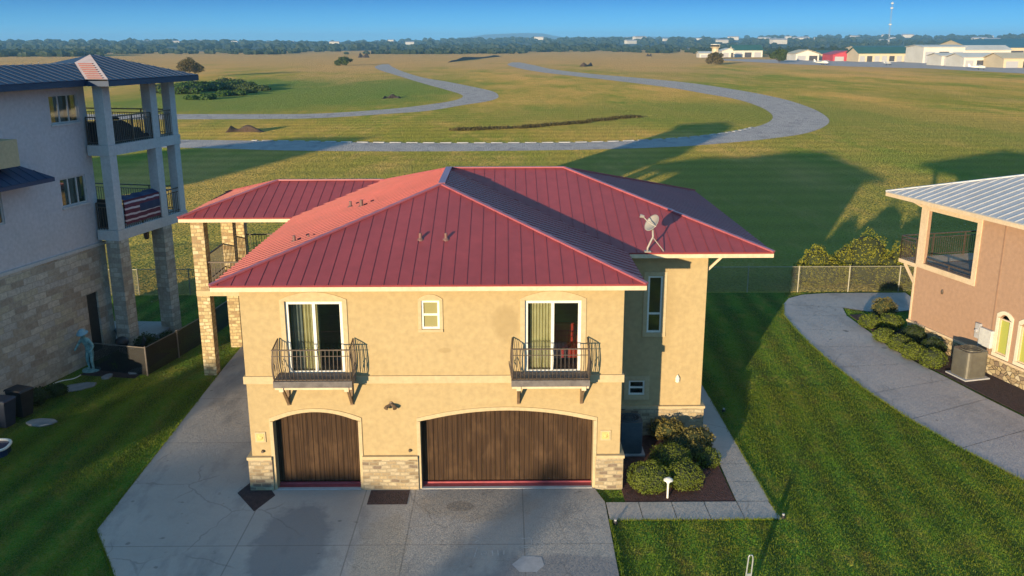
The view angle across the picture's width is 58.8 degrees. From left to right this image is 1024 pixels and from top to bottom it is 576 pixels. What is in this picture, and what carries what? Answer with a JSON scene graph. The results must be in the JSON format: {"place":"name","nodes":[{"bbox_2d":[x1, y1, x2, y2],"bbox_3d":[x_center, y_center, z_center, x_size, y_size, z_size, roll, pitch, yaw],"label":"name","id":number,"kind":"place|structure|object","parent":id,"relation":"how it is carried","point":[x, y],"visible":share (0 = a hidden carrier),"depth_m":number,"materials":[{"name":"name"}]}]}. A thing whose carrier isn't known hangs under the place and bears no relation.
{"place":"outdoors","nodes":[
{"label":"outdoors","id":0,"kind":"place"},
{"bbox_2d":[94,117,148,142],"bbox_3d":[-16.034,-6.604,37.427,0.750,1.027,2.678,3,15,13],"label":"outdoor sofa","id":1,"kind":"object","parent":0,"point":[123,127],"visible":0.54,"depth_m":36.95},
{"bbox_2d":[114,321,169,348],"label":"patio","id":2,"kind":"structure","parent":0,"point":[154,327],"depth_m":40.55,"materials":[{"name":"concrete"}]},
{"bbox_2d":[87,64,498,119],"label":"race track","id":3,"kind":"structure","parent":0,"point":[471,95],"depth_m":181.58,"materials":[{"name":"asphalt"}]},
{"bbox_2d":[97,346,618,575],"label":"driveway","id":4,"kind":"structure","parent":0,"point":[182,508],"depth_m":24.37,"materials":[{"name":"concrete"}]},
{"bbox_2d":[238,483,274,510],"bbox_3d":[-7.380,5.929,26.143,0.891,0.100,2.118,-9,17,-30],"label":"mulch bed","id":5,"kind":"object","parent":4,"relation":"on","point":[254,500],"visible":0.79,"depth_m":25.90,"materials":[{"name":"soil"}]},
{"bbox_2d":[367,490,409,504],"bbox_3d":[-3.508,5.994,25.864,1.120,0.100,0.830,0,15,0],"label":"mulch bed","id":6,"kind":"object","parent":4,"relation":"on","point":[381,497],"visible":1,"depth_m":25.83,"materials":[{"name":"soil"}]},
{"bbox_2d":[512,556,543,571],"bbox_3d":[0.399,6.836,22.523,0.800,0.001,0.740,0,15,0],"label":"pale concrete patch","id":7,"kind":"object","parent":4,"relation":"on","point":[528,564],"visible":1,"depth_m":22.50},
{"bbox_2d":[164,62,828,150],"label":"race track","id":8,"kind":"structure","parent":0,"point":[790,118],"depth_m":120.89,"materials":[{"name":"asphalt"}]},
{"bbox_2d":[57,38,962,50],"bbox_3d":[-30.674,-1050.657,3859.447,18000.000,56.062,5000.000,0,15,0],"label":"trees","id":9,"kind":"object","parent":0,"point":[622,43],"depth_m":2305.45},
{"bbox_2d":[0,49,1023,295],"bbox_3d":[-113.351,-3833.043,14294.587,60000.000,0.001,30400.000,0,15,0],"label":"field","id":10,"kind":"structure","parent":0,"point":[844,169],"depth_m":133.03,"materials":[{"name":"green plant"}]},
{"bbox_2d":[0,47,104,56],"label":"woodland","id":11,"kind":"object","parent":10,"relation":"on","point":[28,52],"visible":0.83,"depth_m":997.08,"materials":[{"name":"green plant"}]},
{"bbox_2d":[157,82,202,93],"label":"scrub bush","id":12,"kind":"object","parent":10,"relation":"on","point":[181,88],"visible":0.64,"depth_m":235.00,"materials":[{"name":"green plant"}]},
{"bbox_2d":[176,57,204,73],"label":"tree","id":13,"kind":"object","parent":10,"relation":"on","point":[190,65],"visible":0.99,"depth_m":359.02,"materials":[{"name":"brown plant"}]},
{"bbox_2d":[176,80,207,91],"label":"scrub bush","id":14,"kind":"object","parent":10,"relation":"on","point":[194,83],"visible":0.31,"depth_m":246.18,"materials":[{"name":"green plant"}]},
{"bbox_2d":[182,93,216,99],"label":"scrub bush","id":15,"kind":"object","parent":10,"relation":"on","point":[206,96],"visible":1,"depth_m":211.41,"materials":[{"name":"green plant"}]},
{"bbox_2d":[192,81,223,91],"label":"scrub bush","id":16,"kind":"object","parent":10,"relation":"on","point":[213,87],"visible":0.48,"depth_m":250.38,"materials":[{"name":"green plant"}]},
{"bbox_2d":[215,89,247,96],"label":"scrub bush","id":17,"kind":"object","parent":10,"relation":"on","point":[222,93],"visible":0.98,"depth_m":226.84,"materials":[{"name":"green plant"}]},
{"bbox_2d":[223,83,255,89],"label":"scrub bush","id":18,"kind":"object","parent":10,"relation":"on","point":[231,86],"visible":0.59,"depth_m":256.79,"materials":[{"name":"green plant"}]},
{"bbox_2d":[225,125,264,132],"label":"earth mound","id":19,"kind":"object","parent":10,"relation":"on","point":[247,128],"visible":1,"depth_m":134.08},
{"bbox_2d":[238,85,270,90],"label":"scrub bush","id":20,"kind":"object","parent":10,"relation":"on","point":[262,88],"visible":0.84,"depth_m":251.26,"materials":[{"name":"green plant"}]},
{"bbox_2d":[334,56,352,65],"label":"tree","id":21,"kind":"object","parent":10,"relation":"on","point":[344,60],"visible":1,"depth_m":539.68,"materials":[{"name":"green plant"}]},
{"bbox_2d":[251,127,753,142],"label":"rumble kerb","id":22,"kind":"structure","parent":10,"relation":"on","point":[514,142],"depth_m":119.68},
{"bbox_2d":[108,265,913,294],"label":"chain link fence","id":23,"kind":"object","parent":10,"relation":"on","point":[747,277],"visible":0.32,"depth_m":46.96,"materials":[{"name":"grey"}]},
{"bbox_2d":[0,33,1023,55],"bbox_3d":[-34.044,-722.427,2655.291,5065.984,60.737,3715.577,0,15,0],"label":"woodland","id":24,"kind":"object","parent":10,"relation":"on","point":[471,45],"visible":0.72,"depth_m":2063.29,"materials":[{"name":"green plant"}]},
{"bbox_2d":[705,51,723,64],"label":"tree","id":25,"kind":"object","parent":10,"relation":"on","point":[711,58],"visible":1,"depth_m":538.82,"materials":[{"name":"green plant"}]},
{"bbox_2d":[729,45,763,56],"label":"hangar","id":26,"kind":"structure","parent":10,"relation":"on","point":[750,51],"depth_m":817.07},
{"bbox_2d":[769,47,787,60],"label":"tree","id":27,"kind":"object","parent":10,"relation":"on","point":[779,54],"visible":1,"depth_m":585.87,"materials":[{"name":"green plant"}]},
{"bbox_2d":[791,244,843,286],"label":"weedy bush","id":28,"kind":"object","parent":10,"relation":"on","point":[818,256],"visible":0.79,"depth_m":47.79,"materials":[{"name":"green plant"}]},
{"bbox_2d":[834,226,897,286],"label":"weedy bush","id":29,"kind":"object","parent":10,"relation":"on","point":[865,250],"visible":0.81,"depth_m":47.68,"materials":[{"name":"green plant"}]},
{"bbox_2d":[888,241,916,289],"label":"weedy bush","id":30,"kind":"object","parent":10,"relation":"on","point":[895,253],"visible":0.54,"depth_m":47.51,"materials":[{"name":"green plant"}]},
{"bbox_2d":[937,39,1023,51],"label":"hangar","id":31,"kind":"structure","parent":10,"relation":"on","point":[1015,45],"depth_m":753.94,"materials":[{"name":"metal"}]},
{"bbox_2d":[961,45,1011,52],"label":"hangar","id":32,"kind":"structure","parent":10,"relation":"on","point":[984,48],"depth_m":696.69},
{"bbox_2d":[0,292,1023,575],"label":"lawn","id":33,"kind":"structure","parent":0,"point":[188,366],"depth_m":27.05,"materials":[{"name":"green plant"}]},
{"bbox_2d":[0,438,11,457],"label":"wading pool","id":34,"kind":"structure","parent":33,"relation":"on","point":[5,446],"depth_m":28.74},
{"bbox_2d":[0,395,15,427],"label":"wheeled bin","id":35,"kind":"object","parent":33,"relation":"on","point":[7,411],"visible":1,"depth_m":30.52,"materials":[{"name":"plastic"}]},
{"bbox_2d":[3,384,33,417],"bbox_3d":[-17.081,3.958,31.544,0.836,1.050,0.602,5,16,19],"label":"wheeled bin","id":36,"kind":"object","parent":33,"relation":"on","point":[23,394],"visible":0.84,"depth_m":31.34,"materials":[{"name":"plastic"}]},
{"bbox_2d":[26,418,56,426],"bbox_3d":[-16.066,4.589,31.036,0.959,0.070,0.636,4,16,16],"label":"flagstone","id":37,"kind":"object","parent":33,"relation":"on","point":[40,422],"visible":1,"depth_m":30.94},
{"bbox_2d":[33,386,52,406],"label":"dark shrub","id":38,"kind":"object","parent":33,"relation":"on","point":[40,394],"visible":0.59,"depth_m":32.56,"materials":[{"name":"green plant"}]},
{"bbox_2d":[43,383,68,397],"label":"dark shrub","id":39,"kind":"object","parent":33,"relation":"on","point":[58,389],"visible":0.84,"depth_m":33.32,"materials":[{"name":"green plant"}]},
{"bbox_2d":[67,382,96,391],"bbox_3d":[-16.372,3.736,34.208,1.378,0.070,0.701,-8,17,-28],"label":"flagstone","id":40,"kind":"object","parent":33,"relation":"on","point":[78,387],"visible":0.68,"depth_m":34.19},
{"bbox_2d":[0,54,198,394],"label":"apartment building","id":41,"kind":"structure","parent":33,"relation":"on","point":[60,221],"depth_m":35.32,"materials":[{"name":"paint"}]},
{"bbox_2d":[48,93,78,124],"bbox_3d":[-17.155,-6.847,34.697,0.060,1.080,1.570,3,15,13],"label":"window","id":42,"kind":"structure","parent":41,"relation":"in","point":[63,107],"depth_m":34.74,"materials":[{"name":"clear glass"}]},
{"bbox_2d":[59,174,86,207],"bbox_3d":[-17.155,-3.801,35.482,0.060,1.110,1.440,3,15,13],"label":"window","id":43,"kind":"structure","parent":41,"relation":"in","point":[73,189],"depth_m":35.53,"materials":[{"name":"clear glass"}]},
{"bbox_2d":[86,292,102,349],"bbox_3d":[-17.063,1.387,37.059,0.100,2.450,0.670,3,15,13],"label":"side door","id":44,"kind":"structure","parent":41,"relation":"in","point":[91,298],"depth_m":37.08,"materials":[{"name":"metal"}]},
{"bbox_2d":[121,188,160,224],"bbox_3d":[-15.800,-3.441,38.094,0.790,1.130,2.350,3,15,13],"label":"striped flag","id":45,"kind":"object","parent":41,"relation":"attached to","point":[141,205],"visible":0.94,"depth_m":37.96,"materials":[{"name":"fabric"}]},
{"bbox_2d":[81,353,165,377],"bbox_3d":[-15.643,3.108,36.767,2.328,0.070,3.015,1,15,5],"label":"mulch bed","id":46,"kind":"object","parent":33,"relation":"on","point":[115,374],"visible":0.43,"depth_m":35.70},
{"bbox_2d":[74,329,100,372],"bbox_3d":[-16.705,2.419,35.797,0.700,1.809,0.783,5,16,19],"label":"garden statue","id":47,"kind":"object","parent":46,"relation":"on","point":[87,343],"visible":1,"depth_m":35.72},
{"bbox_2d":[133,331,158,355],"bbox_3d":[-15.138,2.356,37.681,1.153,1.145,1.081,1,15,5],"label":"dark shrub","id":48,"kind":"object","parent":46,"relation":"on","point":[150,338],"visible":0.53,"depth_m":37.47,"materials":[{"name":"green plant"}]},
{"bbox_2d":[93,374,218,575],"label":"grass fringe","id":49,"kind":"object","parent":33,"relation":"on","point":[110,510],"depth_m":26.43,"materials":[{"name":"plant"}]},
{"bbox_2d":[89,301,228,375],"bbox_3d":[-13.424,1.381,40.874,2.710,1.260,11.899,6,16,20],"label":"fence","id":50,"kind":"object","parent":33,"relation":"on","point":[147,366],"visible":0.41,"depth_m":35.95,"materials":[{"name":"black"}]},
{"bbox_2d":[177,166,774,489],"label":"house","id":51,"kind":"structure","parent":33,"relation":"on","point":[378,328],"depth_m":26.22,"materials":[{"name":"paint"}]},
{"bbox_2d":[285,302,344,372],"bbox_3d":[-5.455,1.358,25.411,1.580,2.160,0.353,0,15,0],"label":"sliding door","id":52,"kind":"structure","parent":51,"relation":"in","point":[310,315],"depth_m":25.43,"materials":[{"name":"white glass"}]},
{"bbox_2d":[276,412,360,489],"bbox_3d":[-5.586,4.611,26.196,2.520,2.430,0.420,0,15,0],"label":"garage door","id":53,"kind":"structure","parent":51,"relation":"in","point":[314,447],"depth_m":26.39,"materials":[{"name":"wood"}]},
{"bbox_2d":[421,301,439,328],"bbox_3d":[-2.246,0.726,25.073,0.500,0.820,0.060,0,15,0],"label":"window","id":54,"kind":"structure","parent":51,"relation":"in","point":[430,315],"depth_m":25.06,"materials":[{"name":"white glass"}]},
{"bbox_2d":[421,410,591,488],"bbox_3d":[-0.147,4.577,26.230,5.040,2.450,0.420,0,15,0],"label":"garage door","id":55,"kind":"structure","parent":51,"relation":"in","point":[517,447],"depth_m":26.43,"materials":[{"name":"wood"}]},
{"bbox_2d":[525,300,581,371],"bbox_3d":[1.134,1.334,25.436,1.560,2.160,0.313,0,15,0],"label":"sliding door","id":56,"kind":"structure","parent":51,"relation":"in","point":[541,312],"depth_m":25.46,"materials":[{"name":"white glass"}]},
{"bbox_2d":[554,322,577,357],"bbox_3d":[1.547,1.599,26.757,1.000,1.000,0.820,0,15,0],"label":"bookcase","id":57,"kind":"object","parent":51,"relation":"in","point":[565,334],"visible":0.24,"depth_m":26.89,"materials":[{"name":"wood"}]},
{"bbox_2d":[628,381,644,394],"bbox_3d":[4.055,3.232,29.629,0.520,0.500,0.060,0,15,0],"label":"window","id":58,"kind":"structure","parent":51,"relation":"in","point":[635,387],"depth_m":29.63,"materials":[{"name":"white glass"}]},
{"bbox_2d":[640,214,663,252],"bbox_3d":[4.238,-1.676,27.714,0.632,1.213,0.645,11,19,35],"label":"satellite dish","id":59,"kind":"object","parent":51,"relation":"on","point":[651,222],"visible":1,"depth_m":27.83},
{"bbox_2d":[646,276,662,331],"bbox_3d":[4.533,0.512,28.901,0.470,1.870,0.060,0,15,0],"label":"window","id":60,"kind":"structure","parent":51,"relation":"in","point":[655,285],"depth_m":28.90,"materials":[{"name":"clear glass"}]},
{"bbox_2d":[621,435,735,502],"bbox_3d":[4.727,5.473,27.762,3.260,0.080,4.500,0,15,0],"label":"mulch bed","id":61,"kind":"object","parent":33,"relation":"on","point":[715,486],"visible":0.43,"depth_m":26.24,"materials":[{"name":"soil"}]},
{"bbox_2d":[620,413,644,455],"bbox_3d":[3.687,4.609,28.712,0.936,1.160,0.936,0,15,0],"label":"air conditioner","id":62,"kind":"object","parent":61,"relation":"on","point":[631,428],"visible":0.73,"depth_m":28.36,"materials":[{"name":"metal"}]},
{"bbox_2d":[626,458,671,494],"bbox_3d":[3.961,5.445,26.193,1.361,1.065,1.413,-5,16,-19],"label":"round shrub","id":63,"kind":"object","parent":61,"relation":"on","point":[649,476],"visible":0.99,"depth_m":25.89,"materials":[{"name":"green plant"}]},
{"bbox_2d":[648,441,694,466],"bbox_3d":[4.802,5.137,27.377,1.359,0.955,1.628,-5,16,-18],"label":"round shrub","id":64,"kind":"object","parent":61,"relation":"on","point":[664,453],"visible":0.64,"depth_m":27.14,"materials":[{"name":"green plant"}]},
{"bbox_2d":[648,416,715,460],"bbox_3d":[5.249,4.726,28.739,2.368,0.934,1.664,10,18,33],"label":"golden shrub","id":65,"kind":"object","parent":61,"relation":"on","point":[694,441],"visible":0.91,"depth_m":28.49,"materials":[{"name":"green plant"}]},
{"bbox_2d":[664,457,705,491],"bbox_3d":[4.972,5.411,26.417,1.353,0.934,1.260,6,16,22],"label":"round shrub","id":66,"kind":"object","parent":61,"relation":"on","point":[686,475],"visible":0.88,"depth_m":26.07,"materials":[{"name":"green plant"}]},
{"bbox_2d":[695,446,721,468],"bbox_3d":[5.978,5.163,27.697,0.849,0.718,0.835,4,16,16],"label":"round shrub","id":67,"kind":"object","parent":61,"relation":"on","point":[708,457],"visible":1,"depth_m":27.48,"materials":[{"name":"green plant"}]},
{"bbox_2d":[609,382,781,575],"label":"grass fringe","id":68,"kind":"object","parent":33,"relation":"on","point":[662,519],"depth_m":24.62,"materials":[{"name":"plant"}]},
{"bbox_2d":[782,304,1023,481],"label":"grass fringe","id":69,"kind":"object","parent":33,"relation":"on","point":[876,396],"depth_m":32.71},
{"bbox_2d":[850,314,1023,414],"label":"mulch bed","id":70,"kind":"object","parent":33,"relation":"on","point":[1002,392],"visible":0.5,"depth_m":33.90,"materials":[{"name":"soil"}]},
{"bbox_2d":[858,313,880,328],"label":"round shrub","id":71,"kind":"object","parent":70,"relation":"on","point":[869,321],"visible":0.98,"depth_m":40.99,"materials":[{"name":"green plant"}]},
{"bbox_2d":[871,327,893,342],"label":"round shrub","id":72,"kind":"object","parent":70,"relation":"on","point":[880,334],"visible":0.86,"depth_m":38.99,"materials":[{"name":"green plant"}]},
{"bbox_2d":[870,296,898,317],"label":"round shrub","id":73,"kind":"object","parent":70,"relation":"on","point":[880,306],"visible":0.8,"depth_m":42.12,"materials":[{"name":"green plant"}]},
{"bbox_2d":[878,312,904,330],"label":"round shrub","id":74,"kind":"object","parent":70,"relation":"on","point":[892,321],"visible":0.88,"depth_m":40.46,"materials":[{"name":"green plant"}]},
{"bbox_2d":[886,334,915,351],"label":"round shrub","id":75,"kind":"object","parent":70,"relation":"on","point":[895,342],"visible":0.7,"depth_m":37.91,"materials":[{"name":"green plant"}]},
{"bbox_2d":[899,341,926,359],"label":"round shrub","id":76,"kind":"object","parent":70,"relation":"on","point":[911,350],"visible":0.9,"depth_m":36.84,"materials":[{"name":"green plant"}]},
{"bbox_2d":[900,324,926,344],"bbox_3d":[17.214,1.996,38.874,1.071,1.005,1.098,-14,20,-41],"label":"round shrub","id":77,"kind":"object","parent":70,"relation":"on","point":[916,333],"visible":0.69,"depth_m":38.60,"materials":[{"name":"green plant"}]},
{"bbox_2d":[919,347,948,368],"bbox_3d":[16.712,2.809,36.126,1.134,0.911,1.224,13,20,40],"label":"round shrub","id":78,"kind":"object","parent":70,"relation":"on","point":[934,357],"visible":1,"depth_m":35.86,"materials":[{"name":"green plant"}]},
{"bbox_2d":[920,336,947,355],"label":"round shrub","id":79,"kind":"object","parent":70,"relation":"on","point":[932,342],"visible":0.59,"depth_m":37.10,"materials":[{"name":"green plant"}]},
{"bbox_2d":[945,345,989,381],"bbox_3d":[17.637,2.863,35.064,1.104,1.160,1.104,-4,16,-14],"label":"air conditioner","id":80,"kind":"object","parent":70,"relation":"on","point":[969,363],"visible":1,"depth_m":34.72,"materials":[{"name":"metal"}]},
{"bbox_2d":[885,174,1023,389],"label":"neighbour house","id":81,"kind":"structure","parent":33,"relation":"on","point":[955,298],"depth_m":35.99,"materials":[{"name":"pink paint"}]},
{"bbox_2d":[974,322,994,348],"bbox_3d":[18.386,2.311,35.587,0.200,1.750,0.900,-4,16,-14],"label":"meter box","id":82,"kind":"object","parent":81,"relation":"attached to","point":[984,336],"visible":0.92,"depth_m":35.36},
{"bbox_2d":[996,318,1010,355],"bbox_3d":[18.758,1.877,34.637,0.060,1.380,0.550,-4,16,-14],"label":"window","id":83,"kind":"structure","parent":81,"relation":"in","point":[1004,325],"depth_m":34.69,"materials":[{"name":"yellow glass"}]},
{"bbox_2d":[1017,326,1023,363],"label":"window","id":84,"kind":"structure","parent":81,"relation":"in","point":[1020,359],"depth_m":33.82,"materials":[{"name":"yellow glass"}]},
{"bbox_2d":[0,0,1023,41],"label":"sky","id":85,"kind":"structure","parent":0,"point":[65,20],"materials":[{"name":"blue"}]},
{"bbox_2d":[606,502,642,520],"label":"sidewalk","id":86,"kind":"structure","parent":0,"point":[622,510],"depth_m":25.09,"materials":[{"name":"concrete"}]},
{"bbox_2d":[296,33,996,42],"bbox_3d":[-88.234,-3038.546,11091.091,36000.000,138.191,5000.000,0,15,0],"label":"hills","id":87,"kind":"structure","parent":0,"point":[509,35],"depth_m":10115.58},
{"bbox_2d":[639,502,676,520],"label":"sidewalk","id":88,"kind":"structure","parent":0,"point":[656,510],"depth_m":25.09,"materials":[{"name":"concrete"}]},
{"bbox_2d":[671,502,710,519],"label":"sidewalk","id":89,"kind":"structure","parent":0,"point":[689,510],"depth_m":25.08,"materials":[{"name":"concrete"}]},
{"bbox_2d":[703,405,720,417],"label":"sidewalk","id":90,"kind":"structure","parent":0,"point":[710,411],"depth_m":31.73,"materials":[{"name":"concrete"}]},
{"bbox_2d":[703,418,728,431],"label":"sidewalk","id":91,"kind":"structure","parent":0,"point":[715,424],"depth_m":30.73,"materials":[{"name":"concrete"}]},
{"bbox_2d":[704,502,744,519],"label":"sidewalk","id":92,"kind":"structure","parent":0,"point":[723,510],"depth_m":25.08,"materials":[{"name":"concrete"}]},
{"bbox_2d":[711,432,737,446],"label":"sidewalk","id":93,"kind":"structure","parent":0,"point":[723,439],"depth_m":29.49,"materials":[{"name":"concrete"}]},
{"bbox_2d":[712,447,747,463],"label":"sidewalk","id":94,"kind":"structure","parent":0,"point":[731,455],"depth_m":28.42,"materials":[{"name":"concrete"}]},
{"bbox_2d":[720,464,757,481],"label":"sidewalk","id":95,"kind":"structure","parent":0,"point":[737,472],"depth_m":27.23,"materials":[{"name":"concrete"}]},
{"bbox_2d":[728,482,768,501],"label":"sidewalk","id":96,"kind":"structure","parent":0,"point":[747,491],"depth_m":26.14,"materials":[{"name":"concrete"}]},
{"bbox_2d":[737,501,781,519],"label":"sidewalk","id":97,"kind":"structure","parent":0,"point":[755,509],"depth_m":25.13,"materials":[{"name":"concrete"}]},
{"bbox_2d":[784,304,846,315],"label":"neighbour driveway","id":98,"kind":"structure","parent":0,"point":[811,310],"depth_m":43.78,"materials":[{"name":"concrete"}]},
{"bbox_2d":[785,315,867,330],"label":"neighbour driveway","id":99,"kind":"structure","parent":0,"point":[821,322],"depth_m":41.77,"materials":[{"name":"concrete"}]},
{"bbox_2d":[798,329,887,346],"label":"neighbour driveway","id":100,"kind":"structure","parent":0,"point":[838,338],"depth_m":39.63,"materials":[{"name":"concrete"}]},
{"bbox_2d":[784,293,910,311],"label":"neighbour driveway","id":101,"kind":"structure","parent":0,"point":[859,301],"depth_m":45.48,"materials":[{"name":"concrete"}]},
{"bbox_2d":[814,346,916,366],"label":"neighbour driveway","id":102,"kind":"structure","parent":0,"point":[852,356],"depth_m":37.36,"materials":[{"name":"concrete"}]},
{"bbox_2d":[723,59,1023,73],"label":"airfield apron","id":103,"kind":"object","parent":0,"point":[899,65],"visible":0.62,"depth_m":531.60,"materials":[{"name":"concrete"}]},
{"bbox_2d":[787,49,820,59],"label":"hangar","id":104,"kind":"structure","parent":103,"relation":"on","point":[799,54],"depth_m":662.08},
{"bbox_2d":[822,51,846,60],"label":"hangar","id":105,"kind":"structure","parent":103,"relation":"on","point":[836,56],"depth_m":636.08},
{"bbox_2d":[846,47,905,61],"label":"hangar","id":106,"kind":"structure","parent":103,"relation":"on","point":[868,54],"depth_m":612.67,"materials":[{"name":"metal"}]},
{"bbox_2d":[905,45,966,62],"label":"hangar","id":107,"kind":"structure","parent":103,"relation":"on","point":[915,53],"depth_m":569.37,"materials":[{"name":"metal"}]},
{"bbox_2d":[925,53,951,65],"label":"hangar","id":108,"kind":"structure","parent":103,"relation":"on","point":[936,59],"depth_m":510.37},
{"bbox_2d":[945,53,990,66],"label":"hangar","id":109,"kind":"structure","parent":103,"relation":"on","point":[962,59],"depth_m":480.09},
{"bbox_2d":[983,52,1023,67],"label":"hangar","id":110,"kind":"structure","parent":103,"relation":"on","point":[1006,59],"depth_m":460.99,"materials":[{"name":"metal"}]},
{"bbox_2d":[839,363,947,392],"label":"neighbour driveway","id":111,"kind":"structure","parent":0,"point":[875,378],"depth_m":35.12,"materials":[{"name":"concrete"}]},
{"bbox_2d":[873,379,986,418],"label":"neighbour driveway","id":112,"kind":"structure","parent":0,"point":[916,401],"depth_m":33.01,"materials":[{"name":"concrete"}]},
{"bbox_2d":[911,399,1023,447],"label":"neighbour driveway","id":113,"kind":"structure","parent":0,"point":[970,424],"depth_m":30.83,"materials":[{"name":"concrete"}]},
{"bbox_2d":[962,431,1023,479],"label":"neighbour driveway","id":114,"kind":"structure","parent":0,"point":[1006,452],"depth_m":28.65,"materials":[{"name":"concrete"}]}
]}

